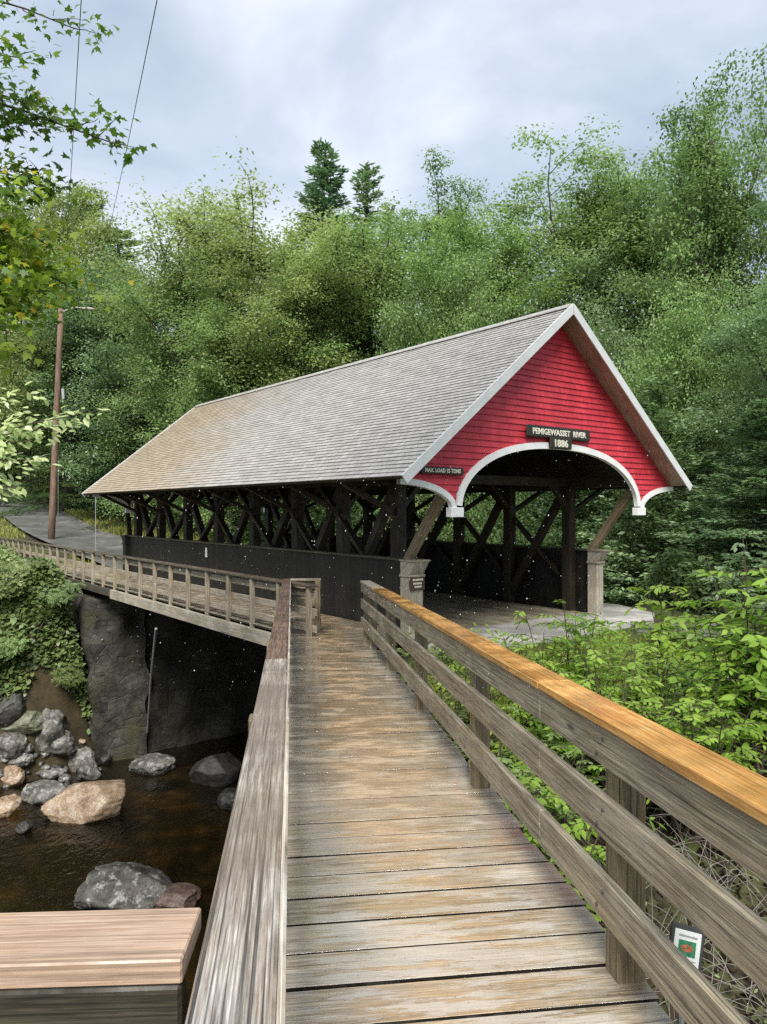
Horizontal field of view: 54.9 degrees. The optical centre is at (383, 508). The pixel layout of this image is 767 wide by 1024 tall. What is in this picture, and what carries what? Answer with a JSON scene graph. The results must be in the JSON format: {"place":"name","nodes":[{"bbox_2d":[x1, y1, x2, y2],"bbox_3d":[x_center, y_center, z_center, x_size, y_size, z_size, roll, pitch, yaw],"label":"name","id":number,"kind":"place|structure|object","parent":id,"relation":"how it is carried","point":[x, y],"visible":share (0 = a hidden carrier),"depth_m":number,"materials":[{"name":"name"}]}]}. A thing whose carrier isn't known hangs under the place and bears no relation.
{"place":"outdoors","nodes":[
{"label":"outdoors","id":0,"kind":"place"},
{"bbox_2d":[0,477,122,569],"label":"road","id":1,"kind":"structure","parent":0,"point":[72,531],"depth_m":38.84,"materials":[{"name":"asphalt"}]},
{"bbox_2d":[103,0,156,250],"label":"overhead wire","id":2,"kind":"object","parent":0,"point":[136,102],"visible":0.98,"depth_m":14.15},
{"bbox_2d":[0,319,766,1023],"bbox_3d":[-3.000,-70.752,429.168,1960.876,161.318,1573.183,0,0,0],"label":"ground","id":3,"kind":"structure","parent":0,"point":[174,825],"depth_m":19.06,"materials":[{"name":"soil"}]},
{"bbox_2d":[1,765,25,788],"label":"boulder","id":4,"kind":"object","parent":3,"relation":"on","point":[15,776],"visible":0.93,"depth_m":21.32,"materials":[{"name":"beige stone"}]},
{"bbox_2d":[0,690,27,727],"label":"boulder","id":5,"kind":"object","parent":3,"relation":"on","point":[12,708],"visible":0.73,"depth_m":21.72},
{"bbox_2d":[0,732,28,759],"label":"boulder","id":6,"kind":"object","parent":3,"relation":"on","point":[13,745],"visible":0.9,"depth_m":21.45,"materials":[{"name":"grey stone"}]},
{"bbox_2d":[0,563,31,599],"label":"shrub","id":7,"kind":"object","parent":3,"relation":"on","point":[11,586],"visible":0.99,"depth_m":22.33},
{"bbox_2d":[0,632,31,662],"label":"shrub","id":8,"kind":"object","parent":3,"relation":"on","point":[11,649],"visible":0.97,"depth_m":21.75,"materials":[{"name":"green plant"}]},
{"bbox_2d":[7,753,34,767],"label":"boulder","id":9,"kind":"object","parent":3,"relation":"on","point":[22,760],"visible":0.8,"depth_m":21.52,"materials":[{"name":"grey stone"}]},
{"bbox_2d":[2,711,42,734],"bbox_3d":[-10.745,6.381,22.137,1.395,0.768,1.081,0,0,0],"label":"boulder","id":10,"kind":"object","parent":3,"relation":"on","point":[28,722],"visible":0.61,"depth_m":21.77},
{"bbox_2d":[0,324,61,474],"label":"deciduous tree","id":11,"kind":"object","parent":3,"relation":"on","point":[2,470],"visible":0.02,"depth_m":63.02,"materials":[{"name":"green plant"}]},
{"bbox_2d":[0,383,61,477],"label":"hemlock tree","id":12,"kind":"object","parent":3,"relation":"on","point":[20,464],"visible":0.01,"depth_m":65.47,"materials":[{"name":"green plant"}]},
{"bbox_2d":[11,598,62,632],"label":"shrub","id":13,"kind":"object","parent":3,"relation":"on","point":[45,613],"visible":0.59,"depth_m":22.58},
{"bbox_2d":[0,547,91,734],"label":"bank ferns","id":14,"kind":"object","parent":3,"relation":"on","point":[34,652],"visible":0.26,"depth_m":22.86,"materials":[{"name":"green plant"}]},
{"bbox_2d":[0,543,91,723],"bbox_3d":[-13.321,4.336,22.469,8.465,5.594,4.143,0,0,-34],"label":"steep bank cover","id":15,"kind":"object","parent":3,"relation":"on","point":[38,562],"visible":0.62,"depth_m":22.70,"materials":[{"name":"plant"}]},
{"bbox_2d":[36,767,64,779],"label":"boulder","id":16,"kind":"object","parent":3,"relation":"on","point":[52,773],"visible":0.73,"depth_m":21.85,"materials":[{"name":"grey stone"}]},
{"bbox_2d":[35,708,67,755],"bbox_3d":[-10.146,6.739,22.340,1.060,1.461,0.922,0,0,0],"label":"boulder","id":17,"kind":"object","parent":3,"relation":"on","point":[54,724],"visible":0.75,"depth_m":22.02,"materials":[{"name":"grey stone"}]},
{"bbox_2d":[0,381,109,501],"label":"sapling","id":18,"kind":"object","parent":3,"relation":"on","point":[10,427],"visible":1,"depth_m":7.38,"materials":[{"name":"green plant"}]},
{"bbox_2d":[35,577,86,607],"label":"shrub","id":19,"kind":"object","parent":3,"relation":"on","point":[62,594],"visible":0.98,"depth_m":22.78,"materials":[{"name":"green plant"}]},
{"bbox_2d":[0,288,126,518],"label":"hemlock tree","id":20,"kind":"object","parent":3,"relation":"on","point":[39,499],"visible":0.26,"depth_m":46.59,"materials":[{"name":"green plant"}]},
{"bbox_2d":[50,730,78,755],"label":"boulder","id":21,"kind":"object","parent":3,"relation":"on","point":[65,744],"visible":0.69,"depth_m":22.18,"materials":[{"name":"grey stone"}]},
{"bbox_2d":[42,661,87,690],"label":"shrub","id":22,"kind":"object","parent":3,"relation":"on","point":[65,676],"visible":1,"depth_m":22.51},
{"bbox_2d":[0,173,134,497],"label":"deciduous tree","id":23,"kind":"object","parent":3,"relation":"on","point":[51,221],"visible":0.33,"depth_m":50.65,"materials":[{"name":"green plant"}]},
{"bbox_2d":[61,317,75,510],"bbox_3d":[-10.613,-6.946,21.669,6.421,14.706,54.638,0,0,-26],"label":"forest tree","id":24,"kind":"object","parent":3,"relation":"on","point":[68,488],"visible":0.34,"depth_m":46.76,"materials":[{"name":"green plant"}]},
{"bbox_2d":[47,307,94,542],"bbox_3d":[-15.188,-3.924,35.909,2.365,11.758,0.333,0,0,5],"label":"utility pole","id":25,"kind":"object","parent":3,"relation":"on","point":[53,491],"visible":0.81,"depth_m":35.88,"materials":[{"name":"wood"}]},
{"bbox_2d":[62,0,81,305],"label":"overhead wire","id":26,"kind":"object","parent":25,"relation":"attached to","point":[74,111],"visible":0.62,"depth_m":13.80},
{"bbox_2d":[0,0,157,376],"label":"maple tree","id":27,"kind":"object","parent":3,"relation":"on","point":[13,241],"visible":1,"depth_m":8.57,"materials":[{"name":"green plant"}]},
{"bbox_2d":[68,746,95,775],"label":"boulder","id":28,"kind":"object","parent":3,"relation":"on","point":[77,757],"visible":0.48,"depth_m":22.49,"materials":[{"name":"grey stone"}]},
{"bbox_2d":[0,185,189,483],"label":"pine tree","id":29,"kind":"object","parent":3,"relation":"on","point":[98,215],"visible":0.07,"depth_m":59.40,"materials":[{"name":"green plant"}]},
{"bbox_2d":[19,226,184,453],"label":"pine tree","id":30,"kind":"object","parent":3,"relation":"on","point":[133,241],"visible":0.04,"depth_m":63.47,"materials":[{"name":"green plant"}]},
{"bbox_2d":[3,241,205,510],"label":"deciduous tree","id":31,"kind":"object","parent":3,"relation":"on","point":[105,354],"visible":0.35,"depth_m":44.07,"materials":[{"name":"green plant"}]},
{"bbox_2d":[45,382,171,530],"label":"hemlock tree","id":32,"kind":"object","parent":3,"relation":"on","point":[129,444],"visible":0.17,"depth_m":42.56,"materials":[{"name":"green plant"}]},
{"bbox_2d":[68,588,149,782],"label":"wing wall","id":33,"kind":"structure","parent":3,"relation":"on","point":[117,684],"depth_m":23.48,"materials":[{"name":"stone"}]},
{"bbox_2d":[115,298,119,510],"bbox_3d":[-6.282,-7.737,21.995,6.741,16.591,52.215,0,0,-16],"label":"forest tree","id":34,"kind":"object","parent":3,"relation":"on","point":[116,387],"visible":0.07,"depth_m":45.89,"materials":[{"name":"green plant"}]},
{"bbox_2d":[0,470,246,569],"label":"verge grass","id":35,"kind":"structure","parent":3,"relation":"on","point":[84,519],"depth_m":41.08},
{"bbox_2d":[146,628,156,732],"bbox_3d":[-6.699,5.073,21.298,0.084,3.863,3.901,0,0,-21],"label":"drain pipe","id":36,"kind":"object","parent":3,"relation":"on","point":[151,671],"visible":1,"depth_m":21.16,"materials":[{"name":"metal"}]},
{"bbox_2d":[60,484,248,544],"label":"roadside undergrowth","id":37,"kind":"object","parent":3,"relation":"on","point":[151,516],"visible":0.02,"depth_m":38.39,"materials":[{"name":"green plant"}]},
{"bbox_2d":[70,238,295,520],"bbox_3d":[-10.148,-6.341,40.123,13.367,15.599,11.012,0,0,-16],"label":"deciduous tree","id":38,"kind":"object","parent":3,"relation":"on","point":[134,299],"visible":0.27,"depth_m":38.26,"materials":[{"name":"green plant"}]},
{"bbox_2d":[144,597,271,768],"bbox_3d":[-6.656,6.044,28.170,7.017,6.433,5.168,0,0,-37],"label":"stone abutment","id":39,"kind":"object","parent":3,"relation":"on","point":[205,708],"visible":0.22,"depth_m":25.31,"materials":[{"name":"stone"}]},
{"bbox_2d":[81,304,692,633],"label":"covered bridge","id":40,"kind":"structure","parent":39,"relation":"on","point":[464,400],"depth_m":16.86,"materials":[{"name":"grey wood"}]},
{"bbox_2d":[409,576,424,590],"bbox_3d":[0.625,1.390,13.732,0.360,0.250,0.034,0,0,-38],"label":"notice sign","id":41,"kind":"object","parent":40,"relation":"attached to","point":[416,583],"visible":1,"depth_m":13.71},
{"bbox_2d":[420,466,463,474],"bbox_3d":[1.018,-0.655,12.728,0.980,0.130,0.046,0,0,-38],"label":"load sign","id":42,"kind":"object","parent":40,"relation":"attached to","point":[441,470],"visible":0.99,"depth_m":12.70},
{"bbox_2d":[526,424,589,441],"bbox_3d":[3.473,-1.490,14.595,1.920,0.235,0.056,0,0,-38],"label":"name sign","id":43,"kind":"object","parent":40,"relation":"attached to","point":[540,431],"visible":1,"depth_m":14.52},
{"bbox_2d":[549,437,571,449],"bbox_3d":[3.498,-1.285,14.595,0.660,0.210,0.056,0,0,-38],"label":"date sign","id":44,"kind":"object","parent":40,"relation":"attached to","point":[558,443],"visible":1,"depth_m":14.55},
{"bbox_2d":[126,278,340,541],"bbox_3d":[-7.222,-4.532,36.612,11.332,12.991,10.441,0,0,22],"label":"deciduous tree","id":45,"kind":"object","parent":3,"relation":"on","point":[209,333],"visible":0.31,"depth_m":35.13,"materials":[{"name":"green plant"}]},
{"bbox_2d":[55,563,414,645],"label":"side walkway","id":46,"kind":"structure","parent":3,"relation":"on","point":[262,637],"depth_m":17.44,"materials":[{"name":"brown wood"}]},
{"bbox_2d":[0,537,317,635],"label":"railing","id":47,"kind":"object","parent":46,"relation":"on","point":[308,610],"visible":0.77,"depth_m":17.45,"materials":[{"name":"brown wood"}]},
{"bbox_2d":[289,578,320,631],"bbox_3d":[-1.478,1.910,13.888,0.615,1.192,0.146,0,0,0],"label":"railing","id":48,"kind":"object","parent":46,"relation":"on","point":[316,604],"visible":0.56,"depth_m":13.90,"materials":[{"name":"brown wood"}]},
{"bbox_2d":[79,136,405,437],"bbox_3d":[-8.068,-8.481,42.742,18.257,19.586,22.162,0,0,-17],"label":"deciduous tree","id":49,"kind":"object","parent":3,"relation":"on","point":[230,246],"visible":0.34,"depth_m":38.80,"materials":[{"name":"green plant"}]},
{"bbox_2d":[181,218,409,526],"bbox_3d":[-3.844,-6.566,38.252,12.890,16.326,11.876,0,0,-9],"label":"deciduous tree","id":50,"kind":"object","parent":3,"relation":"on","point":[304,300],"visible":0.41,"depth_m":35.44,"materials":[{"name":"green plant"}]},
{"bbox_2d":[276,137,381,381],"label":"spruce tree","id":51,"kind":"object","parent":3,"relation":"on","point":[322,181],"visible":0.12,"depth_m":51.45,"materials":[{"name":"green plant"}]},
{"bbox_2d":[226,190,456,508],"bbox_3d":[-0.668,-7.094,39.270,15.739,17.078,14.501,0,0,37],"label":"deciduous tree","id":52,"kind":"object","parent":3,"relation":"on","point":[386,268],"visible":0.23,"depth_m":35.95,"materials":[{"name":"green plant"}]},
{"bbox_2d":[334,161,397,362],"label":"pine tree","id":53,"kind":"object","parent":3,"relation":"on","point":[365,175],"visible":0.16,"depth_m":54.39,"materials":[{"name":"green plant"}]},
{"bbox_2d":[20,347,741,481],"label":"woodland","id":54,"kind":"object","parent":3,"relation":"on","point":[147,426],"visible":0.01,"depth_m":57.94,"materials":[{"name":"green plant"}]},
{"bbox_2d":[380,632,469,694],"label":"corner sprouts","id":55,"kind":"object","parent":3,"relation":"on","point":[435,654],"visible":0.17,"depth_m":12.08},
{"bbox_2d":[352,239,534,543],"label":"deciduous tree","id":56,"kind":"object","parent":3,"relation":"on","point":[399,319],"visible":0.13,"depth_m":32.05,"materials":[{"name":"green plant"}]},
{"bbox_2d":[367,144,525,344],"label":"deciduous tree","id":57,"kind":"object","parent":3,"relation":"on","point":[459,200],"visible":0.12,"depth_m":45.67,"materials":[{"name":"green plant"}]},
{"bbox_2d":[148,489,766,619],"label":"understory","id":58,"kind":"object","parent":3,"relation":"on","point":[669,571],"visible":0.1,"depth_m":20.54,"materials":[{"name":"green plant"}]},
{"bbox_2d":[432,664,497,761],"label":"shrub","id":59,"kind":"object","parent":3,"relation":"on","point":[464,711],"visible":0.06,"depth_m":8.92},
{"bbox_2d":[415,493,528,540],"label":"hemlock tree","id":60,"kind":"object","parent":3,"relation":"on","point":[466,511],"visible":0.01,"depth_m":35.16,"materials":[{"name":"green plant"}]},
{"bbox_2d":[286,630,673,1023],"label":"footbridge","id":61,"kind":"object","parent":3,"relation":"on","point":[427,883],"visible":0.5,"depth_m":3.60,"materials":[{"name":"brown wood"}]},
{"bbox_2d":[0,908,200,1023],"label":"railing","id":62,"kind":"object","parent":61,"relation":"attached to","point":[129,966],"visible":1,"depth_m":1.19,"materials":[{"name":"brown wood"}]},
{"bbox_2d":[185,578,290,1023],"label":"railing","id":63,"kind":"object","parent":61,"relation":"attached to","point":[240,976],"visible":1,"depth_m":1.50,"materials":[{"name":"grey wood"}]},
{"bbox_2d":[360,580,766,1023],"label":"railing","id":64,"kind":"object","parent":61,"relation":"attached to","point":[718,801],"visible":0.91,"depth_m":2.81,"materials":[{"name":"brown wood"}]},
{"bbox_2d":[373,191,602,529],"bbox_3d":[4.883,-5.777,37.750,14.704,17.966,12.113,0,0,-30],"label":"deciduous tree","id":65,"kind":"object","parent":3,"relation":"on","point":[464,235],"visible":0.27,"depth_m":35.03,"materials":[{"name":"green plant"}]},
{"bbox_2d":[445,636,596,779],"bbox_3d":[1.716,2.506,8.882,1.955,1.768,1.959,0,0,39],"label":"shrub","id":66,"kind":"object","parent":3,"relation":"on","point":[501,703],"visible":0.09,"depth_m":8.63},
{"bbox_2d":[448,703,604,848],"bbox_3d":[1.365,2.524,6.730,1.477,1.460,1.540,0,0,-28],"label":"shrub","id":67,"kind":"object","parent":3,"relation":"on","point":[518,772],"visible":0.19,"depth_m":6.63,"materials":[{"name":"green plant"}]},
{"bbox_2d":[502,599,627,762],"bbox_3d":[2.159,2.240,8.995,1.483,2.191,1.480,0,0,33],"label":"shrub","id":68,"kind":"object","parent":3,"relation":"on","point":[577,619],"visible":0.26,"depth_m":8.86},
{"bbox_2d":[495,490,647,604],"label":"hemlock tree","id":69,"kind":"object","parent":3,"relation":"on","point":[582,520],"visible":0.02,"depth_m":29.71,"materials":[{"name":"green plant"}]},
{"bbox_2d":[491,633,656,793],"bbox_3d":[2.042,2.327,8.026,1.866,1.843,1.944,0,0,12],"label":"shrub","id":70,"kind":"object","parent":3,"relation":"on","point":[538,724],"visible":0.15,"depth_m":7.86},
{"bbox_2d":[455,112,706,527],"bbox_3d":[9.334,-7.691,39.970,16.047,23.447,14.410,0,0,11],"label":"deciduous tree","id":71,"kind":"object","parent":3,"relation":"on","point":[570,235],"visible":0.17,"depth_m":37.33,"materials":[{"name":"green plant"}]},
{"bbox_2d":[500,745,665,909],"bbox_3d":[1.259,2.756,5.571,1.557,1.585,1.561,0,0,-26],"label":"shrub","id":72,"kind":"object","parent":3,"relation":"on","point":[589,849],"visible":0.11,"depth_m":5.58,"materials":[{"name":"plant"}]},
{"bbox_2d":[401,613,766,932],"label":"bank sprouts","id":73,"kind":"object","parent":3,"relation":"on","point":[594,774],"visible":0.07,"depth_m":11.80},
{"bbox_2d":[428,630,760,764],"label":"bank grass","id":74,"kind":"structure","parent":3,"relation":"on","point":[517,652],"depth_m":12.73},
{"bbox_2d":[529,636,720,815],"bbox_3d":[2.340,2.098,7.111,1.875,1.778,1.799,0,0,33],"label":"shrub","id":75,"kind":"object","parent":3,"relation":"on","point":[653,698],"visible":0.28,"depth_m":7.02,"materials":[{"name":"plant"}]},
{"bbox_2d":[537,620,717,732],"bbox_3d":[2.888,2.222,8.275,1.975,1.783,1.971,0,0,-28],"label":"shrub","id":76,"kind":"object","parent":3,"relation":"on","point":[659,669],"visible":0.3,"depth_m":8.01,"materials":[{"name":"plant"}]},
{"bbox_2d":[524,284,730,604],"bbox_3d":[10.376,-0.303,32.391,8.817,19.327,9.569,0,0,-45],"label":"deciduous tree","id":77,"kind":"object","parent":3,"relation":"on","point":[603,340],"visible":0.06,"depth_m":31.69,"materials":[{"name":"green plant"}]},
{"bbox_2d":[500,659,766,1023],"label":"brambles","id":78,"kind":"object","parent":3,"relation":"on","point":[712,945],"visible":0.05,"depth_m":5.74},
{"bbox_2d":[518,662,766,1022],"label":"shade sprouts","id":79,"kind":"object","parent":3,"relation":"on","point":[686,841],"visible":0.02,"depth_m":6.29,"materials":[{"name":"green plant"}]},
{"bbox_2d":[530,696,766,1023],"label":"shrub","id":80,"kind":"object","parent":3,"relation":"on","point":[601,841],"visible":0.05,"depth_m":5.90,"materials":[{"name":"plant"}]},
{"bbox_2d":[545,140,766,602],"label":"deciduous tree","id":81,"kind":"object","parent":3,"relation":"on","point":[583,264],"visible":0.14,"depth_m":35.70,"materials":[{"name":"green plant"}]},
{"bbox_2d":[576,368,736,606],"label":"hemlock tree","id":82,"kind":"object","parent":3,"relation":"on","point":[654,390],"visible":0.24,"depth_m":23.07,"materials":[{"name":"green plant"}]},
{"bbox_2d":[632,623,724,638],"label":"shrub","id":83,"kind":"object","parent":3,"relation":"on","point":[645,631],"depth_m":14.94,"materials":[{"name":"plant"}]},
{"bbox_2d":[622,584,739,712],"bbox_3d":[3.947,2.207,9.912,1.509,2.377,1.449,0,0,11],"label":"shrub","id":84,"kind":"object","parent":3,"relation":"on","point":[665,648],"visible":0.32,"depth_m":9.74,"materials":[{"name":"plant"}]},
{"bbox_2d":[605,657,766,848],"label":"shrub","id":85,"kind":"object","parent":3,"relation":"on","point":[717,734],"visible":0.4,"depth_m":6.25,"materials":[{"name":"plant"}]},
{"bbox_2d":[606,43,766,573],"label":"deciduous tree","id":86,"kind":"object","parent":3,"relation":"on","point":[721,225],"visible":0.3,"depth_m":30.54,"materials":[{"name":"green plant"}]},
{"bbox_2d":[606,250,766,597],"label":"deciduous tree","id":87,"kind":"object","parent":3,"relation":"on","point":[691,363],"visible":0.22,"depth_m":26.12,"materials":[{"name":"green plant"}]},
{"bbox_2d":[669,921,704,1023],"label":"notice card","id":88,"kind":"object","parent":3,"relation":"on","point":[688,941],"visible":0.59,"depth_m":2.72,"materials":[{"name":"white paper"}]},
{"bbox_2d":[645,395,766,600],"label":"hemlock tree","id":89,"kind":"object","parent":3,"relation":"on","point":[758,452],"visible":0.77,"depth_m":19.39,"materials":[{"name":"green plant"}]},
{"bbox_2d":[655,566,766,774],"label":"shrub","id":90,"kind":"object","parent":3,"relation":"on","point":[754,648],"visible":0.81,"depth_m":6.69,"materials":[{"name":"plant"}]},
{"bbox_2d":[660,269,766,550],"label":"deciduous tree","id":91,"kind":"object","parent":3,"relation":"on","point":[756,340],"visible":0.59,"depth_m":22.28,"materials":[{"name":"green plant"}]},
{"bbox_2d":[680,629,758,703],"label":"shrub","id":92,"kind":"object","parent":3,"relation":"on","point":[700,664],"visible":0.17,"depth_m":8.41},
{"bbox_2d":[680,532,766,661],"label":"shrub","id":93,"kind":"object","parent":3,"relation":"on","point":[722,586],"visible":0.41,"depth_m":8.90,"materials":[{"name":"green plant"}]},
{"bbox_2d":[739,137,766,377],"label":"deciduous tree","id":94,"kind":"object","parent":3,"relation":"on","point":[753,207],"visible":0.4,"depth_m":27.65,"materials":[{"name":"green plant"}]},
{"bbox_2d":[0,0,766,340],"label":"sky","id":95,"kind":"structure","parent":0,"point":[384,82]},
{"bbox_2d":[62,449,743,692],"bbox_3d":[-0.172,0.649,4.556,8.725,2.399,5.890,0,0,0],"label":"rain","id":96,"kind":"object","parent":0,"point":[382,577],"visible":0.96,"depth_m":2.49,"materials":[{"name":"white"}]},
{"bbox_2d":[397,603,654,652],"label":"paving","id":97,"kind":"structure","parent":0,"point":[614,612],"depth_m":15.30,"materials":[{"name":"concrete"}]},
{"label":"river","id":98,"kind":"structure","parent":0,"visible":0},
{"bbox_2d":[0,794,22,820],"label":"boulder","id":99,"kind":"object","parent":98,"relation":"in","point":[10,805],"visible":1,"depth_m":19.29,"materials":[{"name":"beige stone"}]},
{"bbox_2d":[15,820,33,835],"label":"boulder","id":100,"kind":"object","parent":98,"relation":"in","point":[24,828],"visible":1,"depth_m":18.24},
{"bbox_2d":[20,779,66,806],"bbox_3d":[-9.373,7.860,20.406,1.281,0.624,0.928,0,0,0],"label":"boulder","id":101,"kind":"object","parent":98,"relation":"in","point":[41,792],"visible":0.75,"depth_m":20.22,"materials":[{"name":"grey stone"}]},
{"bbox_2d":[58,773,70,782],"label":"boulder","id":102,"kind":"object","parent":98,"relation":"in","point":[63,778],"visible":0.88,"depth_m":21.68,"materials":[{"name":"grey stone"}]},
{"bbox_2d":[40,779,125,826],"bbox_3d":[-7.769,7.750,19.729,2.027,1.070,1.962,0,0,9],"label":"boulder","id":103,"kind":"object","parent":98,"relation":"in","point":[87,803],"visible":1,"depth_m":19.05,"materials":[{"name":"beige stone"}]},
{"bbox_2d":[78,758,101,780],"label":"boulder","id":104,"kind":"object","parent":98,"relation":"in","point":[88,770],"visible":0.98,"depth_m":21.84,"materials":[{"name":"grey stone"}]},
{"bbox_2d":[99,754,111,765],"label":"boulder","id":105,"kind":"object","parent":98,"relation":"in","point":[105,760],"visible":1,"depth_m":23.17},
{"bbox_2d":[73,861,172,910],"bbox_3d":[-5.268,7.782,15.163,1.965,0.901,1.498,0,0,-6],"label":"boulder","id":106,"kind":"object","parent":98,"relation":"in","point":[116,885],"visible":0.81,"depth_m":14.81,"materials":[{"name":"stone"}]},
{"bbox_2d":[128,753,175,777],"bbox_3d":[-7.093,7.882,22.648,1.428,0.643,1.117,0,0,0],"label":"boulder","id":107,"kind":"object","parent":98,"relation":"in","point":[153,765],"visible":1,"depth_m":22.34,"materials":[{"name":"grey stone"}]},
{"bbox_2d":[155,882,201,908],"bbox_3d":[-4.219,7.905,14.992,0.981,0.429,0.802,0,0,0],"label":"boulder","id":108,"kind":"object","parent":98,"relation":"in","point":[181,895],"visible":0.77,"depth_m":14.81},
{"bbox_2d":[189,752,241,792],"bbox_3d":[-4.912,7.750,21.801,1.527,1.115,1.160,0,0,0],"label":"boulder","id":109,"kind":"object","parent":98,"relation":"in","point":[215,773],"visible":0.99,"depth_m":21.39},
{"bbox_2d":[217,787,236,812],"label":"boulder","id":110,"kind":"object","parent":98,"relation":"in","point":[226,798],"visible":0.59,"depth_m":19.68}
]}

